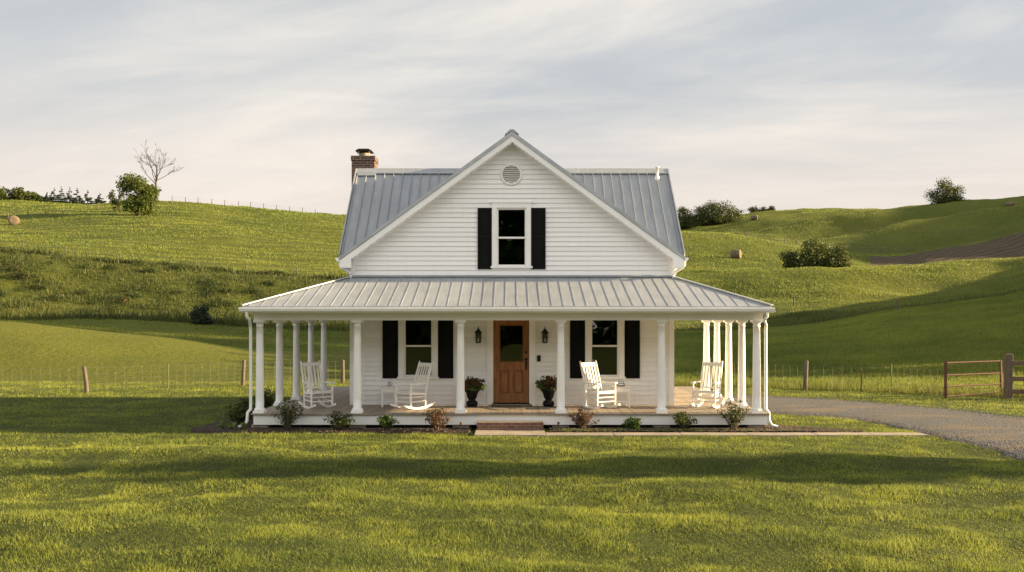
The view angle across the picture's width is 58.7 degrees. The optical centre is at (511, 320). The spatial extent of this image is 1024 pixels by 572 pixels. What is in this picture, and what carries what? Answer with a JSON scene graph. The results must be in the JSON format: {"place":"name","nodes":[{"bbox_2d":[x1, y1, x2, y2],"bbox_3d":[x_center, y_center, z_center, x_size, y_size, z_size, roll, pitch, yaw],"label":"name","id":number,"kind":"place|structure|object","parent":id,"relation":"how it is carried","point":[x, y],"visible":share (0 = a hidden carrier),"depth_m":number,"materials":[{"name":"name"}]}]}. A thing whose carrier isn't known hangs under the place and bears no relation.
{"place":"outdoors","nodes":[
{"label":"outdoors","id":0,"kind":"place"},
{"bbox_2d":[0,196,1023,571],"bbox_3d":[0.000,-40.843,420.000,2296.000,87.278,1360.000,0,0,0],"label":"ground","id":1,"kind":"structure","parent":0,"point":[56,354],"depth_m":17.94,"materials":[{"name":"green plant"}]},
{"bbox_2d":[0,186,11,200],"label":"deciduous tree","id":2,"kind":"object","parent":1,"relation":"on","point":[3,194],"visible":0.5,"depth_m":226.80,"materials":[{"name":"green plant"}]},
{"bbox_2d":[8,215,19,224],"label":"hay bale","id":3,"kind":"object","parent":1,"relation":"on","point":[13,220],"visible":0.96,"depth_m":154.45},
{"bbox_2d":[10,187,32,200],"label":"deciduous tree","id":4,"kind":"object","parent":1,"relation":"on","point":[19,193],"visible":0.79,"depth_m":227.06,"materials":[{"name":"green plant"}]},
{"bbox_2d":[26,191,40,200],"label":"deciduous tree","id":5,"kind":"object","parent":1,"relation":"on","point":[29,192],"visible":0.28,"depth_m":229.95,"materials":[{"name":"green plant"}]},
{"bbox_2d":[29,194,44,201],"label":"deciduous tree","id":6,"kind":"object","parent":1,"relation":"on","point":[36,197],"visible":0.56,"depth_m":227.16,"materials":[{"name":"green plant"}]},
{"bbox_2d":[41,192,52,202],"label":"spruce tree","id":7,"kind":"object","parent":1,"relation":"on","point":[46,199],"visible":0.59,"depth_m":225.42,"materials":[{"name":"green plant"}]},
{"bbox_2d":[3,202,98,217],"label":"wire fence","id":8,"kind":"object","parent":1,"relation":"on","point":[46,213],"visible":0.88,"depth_m":168.97,"materials":[{"name":"brown wood"}]},
{"bbox_2d":[49,188,59,202],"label":"spruce tree","id":9,"kind":"object","parent":1,"relation":"on","point":[52,198],"visible":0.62,"depth_m":227.50,"materials":[{"name":"green plant"}]},
{"bbox_2d":[56,189,66,202],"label":"spruce tree","id":10,"kind":"object","parent":1,"relation":"on","point":[61,194],"visible":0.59,"depth_m":229.84,"materials":[{"name":"green plant"}]},
{"bbox_2d":[63,187,75,203],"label":"spruce tree","id":11,"kind":"object","parent":1,"relation":"on","point":[69,197],"visible":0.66,"depth_m":225.93,"materials":[{"name":"green plant"}]},
{"bbox_2d":[72,188,83,204],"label":"spruce tree","id":12,"kind":"object","parent":1,"relation":"on","point":[78,200],"visible":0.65,"depth_m":227.64,"materials":[{"name":"green plant"}]},
{"bbox_2d":[81,190,95,204],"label":"spruce tree","id":13,"kind":"object","parent":1,"relation":"on","point":[87,199],"visible":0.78,"depth_m":229.78,"materials":[{"name":"green plant"}]},
{"bbox_2d":[94,193,106,203],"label":"spruce tree","id":14,"kind":"object","parent":1,"relation":"on","point":[97,200],"visible":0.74,"depth_m":225.46,"materials":[{"name":"green plant"}]},
{"bbox_2d":[106,189,124,211],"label":"bush","id":15,"kind":"object","parent":1,"relation":"on","point":[111,196],"visible":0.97,"depth_m":178.59,"materials":[{"name":"green plant"}]},
{"bbox_2d":[115,171,161,215],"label":"deciduous tree","id":16,"kind":"object","parent":1,"relation":"on","point":[143,200],"visible":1,"depth_m":167.60,"materials":[{"name":"green plant"}]},
{"bbox_2d":[5,242,297,276],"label":"wire fence","id":17,"kind":"object","parent":1,"relation":"on","point":[164,256],"visible":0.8,"depth_m":101.00,"materials":[{"name":"brown wood"}]},
{"bbox_2d":[132,140,183,199],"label":"bare tree","id":18,"kind":"object","parent":1,"relation":"on","point":[157,174],"visible":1,"depth_m":212.70,"materials":[{"name":"grey plant"}]},
{"bbox_2d":[0,244,349,331],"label":"bank grass","id":19,"kind":"structure","parent":1,"relation":"on","point":[250,278],"depth_m":91.84,"materials":[{"name":"green plant"}]},
{"bbox_2d":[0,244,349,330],"bbox_3d":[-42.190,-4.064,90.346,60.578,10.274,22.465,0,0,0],"label":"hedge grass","id":20,"kind":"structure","parent":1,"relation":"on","point":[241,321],"depth_m":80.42,"materials":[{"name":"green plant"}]},
{"bbox_2d":[6,360,344,392],"bbox_3d":[-14.107,2.279,34.638,16.098,1.353,1.270,0,0,-26],"label":"wire fence","id":21,"kind":"object","parent":1,"relation":"on","point":[86,383],"visible":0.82,"depth_m":35.60,"materials":[{"name":"brown wood"}]},
{"bbox_2d":[189,304,213,323],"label":"bush","id":22,"kind":"object","parent":1,"relation":"on","point":[200,315],"visible":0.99,"depth_m":78.03,"materials":[{"name":"green plant"}]},
{"bbox_2d":[172,197,315,213],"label":"wire fence","id":23,"kind":"object","parent":1,"relation":"on","point":[249,205],"visible":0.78,"depth_m":213.94,"materials":[{"name":"brown wood"}]},
{"bbox_2d":[238,129,777,427],"bbox_3d":[-0.093,-1.178,26.569,13.030,7.857,10.062,0,0,0],"label":"farmhouse","id":24,"kind":"object","parent":1,"relation":"on","point":[511,266],"visible":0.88,"depth_m":24.23,"materials":[{"name":"white wood"}]},
{"bbox_2d":[298,361,335,408],"bbox_3d":[-5.020,1.655,23.434,0.690,1.198,1.022,0,0,-36],"label":"rocking chair","id":25,"kind":"object","parent":24,"relation":"on","point":[311,387],"visible":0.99,"depth_m":23.55,"materials":[{"name":"white paint"}]},
{"bbox_2d":[381,386,395,406],"bbox_3d":[-3.221,1.985,23.750,0.400,0.530,0.400,0,0,-6],"label":"side table","id":26,"kind":"object","parent":24,"relation":"on","point":[387,388],"visible":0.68,"depth_m":23.57,"materials":[{"name":"white paint"}]},
{"bbox_2d":[390,361,434,408],"bbox_3d":[-2.539,1.655,23.281,0.690,1.198,1.022,0,0,44],"label":"rocking chair","id":27,"kind":"object","parent":24,"relation":"on","point":[414,383],"visible":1,"depth_m":23.30,"materials":[{"name":"white paint"}]},
{"bbox_2d":[397,320,438,378],"bbox_3d":[-2.499,0.610,24.277,1.152,1.896,0.185,0,0,0],"label":"window","id":28,"kind":"structure","parent":24,"relation":"in","point":[402,345],"depth_m":24.23,"materials":[{"name":"white paint"}]},
{"bbox_2d":[465,376,486,406],"bbox_3d":[-1.021,1.847,23.733,0.723,0.805,0.727,0,0,0],"label":"flower planter","id":29,"kind":"object","parent":24,"relation":"on","point":[474,386],"visible":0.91,"depth_m":23.62,"materials":[{"name":"ceramic"}]},
{"bbox_2d":[491,404,531,405],"bbox_3d":[-0.010,2.239,23.975,1.077,0.018,0.450,0,0,0],"label":"doormat","id":30,"kind":"object","parent":24,"relation":"on","point":[511,404],"visible":1,"depth_m":23.96,"materials":[{"name":"rubber"}]},
{"bbox_2d":[490,201,532,267],"bbox_3d":[-0.010,-2.274,24.277,1.152,1.774,0.185,0,0,0],"label":"window","id":31,"kind":"structure","parent":24,"relation":"in","point":[496,205],"depth_m":24.23,"materials":[{"name":"white paint"}]},
{"bbox_2d":[494,320,528,402],"bbox_3d":[-0.020,1.052,24.282,0.931,2.297,0.135,0,0,0],"label":"front door","id":32,"kind":"structure","parent":24,"relation":"in","point":[511,378],"depth_m":24.30,"materials":[{"name":"brown wood"}]},
{"bbox_2d":[535,375,556,406],"bbox_3d":[0.970,1.832,23.739,0.762,0.835,0.698,0,0,0],"label":"flower planter","id":33,"kind":"object","parent":24,"relation":"on","point":[547,385],"visible":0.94,"depth_m":23.64,"materials":[{"name":"ceramic"}]},
{"bbox_2d":[577,361,619,408],"bbox_3d":[2.224,1.655,23.386,0.690,1.198,1.022,0,0,-33],"label":"rocking chair","id":34,"kind":"object","parent":24,"relation":"on","point":[597,386],"visible":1,"depth_m":23.47,"materials":[{"name":"white paint"}]},
{"bbox_2d":[584,320,625,378],"bbox_3d":[2.473,0.610,24.277,1.142,1.896,0.185,0,0,0],"label":"window","id":35,"kind":"structure","parent":24,"relation":"in","point":[620,345],"depth_m":24.23,"materials":[{"name":"white paint"}]},
{"bbox_2d":[611,386,630,406],"bbox_3d":[2.837,1.985,23.700,0.440,0.530,0.440,0,0,-6],"label":"side table","id":36,"kind":"object","parent":24,"relation":"on","point":[625,389],"visible":0.88,"depth_m":23.53,"materials":[{"name":"white paint"}]},
{"bbox_2d":[690,360,724,407],"bbox_3d":[5.057,1.655,23.537,0.690,1.198,1.022,0,0,30],"label":"rocking chair","id":37,"kind":"object","parent":24,"relation":"on","point":[714,383],"visible":0.99,"depth_m":23.69,"materials":[{"name":"white paint"}]},
{"bbox_2d":[477,421,542,429],"bbox_3d":[-0.045,2.547,21.800,1.580,0.245,0.360,0,0,0],"label":"brick step","id":38,"kind":"object","parent":1,"relation":"on","point":[509,425],"visible":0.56,"depth_m":21.62,"materials":[{"name":"brown brick"}]},
{"bbox_2d":[0,197,1023,392],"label":"meadow grass","id":39,"kind":"structure","parent":1,"relation":"on","point":[771,334],"depth_m":109.71,"materials":[{"name":"green plant"}]},
{"bbox_2d":[191,416,864,432],"bbox_3d":[0.300,2.643,23.890,16.100,0.115,5.220,0,0,0],"label":"flower bed","id":40,"kind":"object","parent":1,"relation":"on","point":[208,429],"visible":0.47,"depth_m":21.66,"materials":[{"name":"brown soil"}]},
{"bbox_2d":[217,421,226,427],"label":"hosta","id":41,"kind":"object","parent":40,"relation":"on","point":[223,424],"visible":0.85,"depth_m":21.86,"materials":[{"name":"green plant"}]},
{"bbox_2d":[227,421,236,428],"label":"hosta","id":42,"kind":"object","parent":40,"relation":"on","point":[231,425],"visible":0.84,"depth_m":21.82,"materials":[{"name":"green plant"}]},
{"bbox_2d":[224,405,253,424],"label":"shrub","id":43,"kind":"object","parent":40,"relation":"on","point":[237,415],"visible":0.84,"depth_m":22.64,"materials":[{"name":"green plant"}]},
{"bbox_2d":[240,422,246,428],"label":"hosta","id":44,"kind":"object","parent":40,"relation":"on","point":[243,424],"visible":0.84,"depth_m":21.83,"materials":[{"name":"green plant"}]},
{"bbox_2d":[224,395,264,413],"bbox_3d":[-7.036,2.314,23.850,0.937,0.682,0.758,0,0,-32],"label":"shrub","id":45,"kind":"object","parent":40,"relation":"on","point":[246,402],"visible":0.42,"depth_m":23.83,"materials":[{"name":"green plant"}]},
{"bbox_2d":[252,386,285,407],"bbox_3d":[-6.753,2.225,25.179,0.795,0.861,1.045,0,0,-42],"label":"shrub","id":46,"kind":"object","parent":40,"relation":"on","point":[268,400],"visible":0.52,"depth_m":25.11,"materials":[{"name":"green plant"}]},
{"bbox_2d":[270,397,303,429],"bbox_3d":[-5.311,2.239,21.644,0.842,0.829,0.719,0,0,0],"label":"shrub","id":47,"kind":"object","parent":40,"relation":"on","point":[287,420],"visible":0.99,"depth_m":21.59,"materials":[{"name":"green plant"}]},
{"bbox_2d":[322,410,354,429],"bbox_3d":[-4.034,2.390,21.590,0.679,0.529,0.729,0,0,36],"label":"shrub","id":48,"kind":"object","parent":40,"relation":"on","point":[339,422],"visible":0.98,"depth_m":21.58,"materials":[{"name":"green plant"}]},
{"bbox_2d":[377,415,398,429],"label":"shrub","id":49,"kind":"object","parent":40,"relation":"on","point":[385,422],"visible":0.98,"depth_m":21.58,"materials":[{"name":"green plant"}]},
{"bbox_2d":[423,408,450,429],"bbox_3d":[-1.738,2.354,21.610,0.641,0.599,0.575,0,0,-22],"label":"shrub","id":50,"kind":"object","parent":40,"relation":"on","point":[436,416],"visible":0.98,"depth_m":21.57,"materials":[{"name":"brown plant"}]},
{"bbox_2d":[567,407,599,429],"bbox_3d":[1.683,2.354,21.677,0.704,0.603,0.652,0,0,40],"label":"shrub","id":51,"kind":"object","parent":40,"relation":"on","point":[581,420],"visible":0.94,"depth_m":21.61,"materials":[{"name":"brown plant"}]},
{"bbox_2d":[621,416,643,429],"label":"shrub","id":52,"kind":"object","parent":40,"relation":"on","point":[634,424],"visible":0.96,"depth_m":21.54,"materials":[{"name":"green plant"}]},
{"bbox_2d":[672,411,698,431],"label":"shrub","id":53,"kind":"object","parent":40,"relation":"on","point":[681,421],"visible":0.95,"depth_m":21.64,"materials":[{"name":"green plant"}]},
{"bbox_2d":[554,428,828,431],"bbox_3d":[4.231,2.592,21.485,6.543,0.093,0.223,0,0,0],"label":"groundcover","id":54,"kind":"object","parent":40,"relation":"on","point":[632,429],"visible":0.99,"depth_m":21.47,"materials":[{"name":"brown soil"}]},
{"bbox_2d":[717,398,750,431],"bbox_3d":[5.282,2.252,21.598,0.788,0.803,0.649,0,0,-29],"label":"shrub","id":55,"kind":"object","parent":40,"relation":"on","point":[734,415],"visible":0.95,"depth_m":21.58,"materials":[{"name":"green plant"}]},
{"bbox_2d":[677,206,699,228],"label":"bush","id":56,"kind":"object","parent":1,"relation":"on","point":[687,221],"visible":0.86,"depth_m":321.28,"materials":[{"name":"green plant"}]},
{"bbox_2d":[692,205,715,226],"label":"deciduous tree","id":57,"kind":"object","parent":1,"relation":"on","point":[705,224],"visible":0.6,"depth_m":322.45,"materials":[{"name":"green plant"}]},
{"bbox_2d":[694,200,745,224],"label":"deciduous tree","id":58,"kind":"object","parent":1,"relation":"on","point":[718,217],"visible":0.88,"depth_m":319.90,"materials":[{"name":"green plant"}]},
{"bbox_2d":[730,250,741,258],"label":"hay bale","id":59,"kind":"object","parent":1,"relation":"on","point":[737,254],"visible":0.99,"depth_m":158.94},
{"bbox_2d":[747,205,758,212],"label":"bush","id":60,"kind":"object","parent":1,"relation":"on","point":[751,209],"visible":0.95,"depth_m":360.16,"materials":[{"name":"green plant"}]},
{"bbox_2d":[751,215,757,219],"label":"hay bale","id":61,"kind":"object","parent":1,"relation":"on","point":[754,217],"visible":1,"depth_m":312.08},
{"bbox_2d":[758,206,769,211],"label":"bush","id":62,"kind":"object","parent":1,"relation":"on","point":[761,209],"visible":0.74,"depth_m":360.16,"materials":[{"name":"green plant"}]},
{"bbox_2d":[779,248,812,267],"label":"bush","id":63,"kind":"object","parent":1,"relation":"on","point":[796,259],"visible":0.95,"depth_m":132.39,"materials":[{"name":"green plant"}]},
{"bbox_2d":[798,237,842,267],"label":"bush","id":64,"kind":"object","parent":1,"relation":"on","point":[816,261],"visible":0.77,"depth_m":132.42,"materials":[{"name":"green plant"}]},
{"bbox_2d":[731,230,910,251],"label":"wire fence","id":65,"kind":"object","parent":1,"relation":"on","point":[880,247],"visible":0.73,"depth_m":199.93,"materials":[{"name":"brown wood"}]},
{"bbox_2d":[709,357,943,392],"bbox_3d":[11.731,2.224,34.816,9.368,1.457,1.278,0,0,40],"label":"wire fence","id":66,"kind":"object","parent":1,"relation":"on","point":[805,380],"visible":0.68,"depth_m":34.52,"materials":[{"name":"brown wood"}]},
{"bbox_2d":[826,243,854,267],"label":"bush","id":67,"kind":"object","parent":1,"relation":"on","point":[844,259],"visible":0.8,"depth_m":132.75,"materials":[{"name":"green plant"}]},
{"bbox_2d":[793,294,897,314],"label":"wire fence","id":68,"kind":"object","parent":1,"relation":"on","point":[843,309],"visible":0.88,"depth_m":86.34,"materials":[{"name":"brown wood"}]},
{"bbox_2d":[674,287,1022,331],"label":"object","id":69,"kind":"structure","parent":1,"relation":"on","point":[812,318],"depth_m":85.72,"materials":[{"name":"green plant"}]},
{"bbox_2d":[924,177,967,203],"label":"deciduous tree","id":70,"kind":"object","parent":1,"relation":"on","point":[945,191],"visible":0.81,"depth_m":286.28,"materials":[{"name":"green plant"}]},
{"bbox_2d":[944,360,1002,397],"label":"farm gate","id":71,"kind":"structure","parent":1,"relation":"on","point":[946,375],"depth_m":31.27,"materials":[{"name":"wood"}]},
{"bbox_2d":[1005,202,1013,206],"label":"hay bale","id":72,"kind":"object","parent":1,"relation":"on","point":[1009,204],"visible":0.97,"depth_m":270.93},
{"bbox_2d":[1003,354,1023,398],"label":"rail fence","id":73,"kind":"object","parent":1,"relation":"on","point":[1009,391],"visible":0.88,"depth_m":30.64,"materials":[{"name":"brown wood"}]},
{"bbox_2d":[0,0,1023,215],"label":"sky","id":74,"kind":"structure","parent":0,"point":[781,104],"materials":[{"name":"white"}]},
{"bbox_2d":[149,289,1023,384],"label":"pasture grass","id":75,"kind":"structure","parent":0,"point":[989,377],"depth_m":48.13,"materials":[{"name":"green plant"}]},
{"bbox_2d":[474,430,928,436],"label":"path","id":76,"kind":"structure","parent":0,"point":[519,433],"depth_m":21.06,"materials":[{"name":"concrete"}]},
{"bbox_2d":[674,376,1023,397],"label":"grass strip","id":77,"kind":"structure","parent":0,"point":[933,389],"depth_m":33.53,"materials":[{"name":"green plant"}]},
{"bbox_2d":[721,394,1023,459],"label":"driveway","id":78,"kind":"structure","parent":0,"point":[976,426],"depth_m":24.09,"materials":[{"name":"grey gravel"}]}
]}

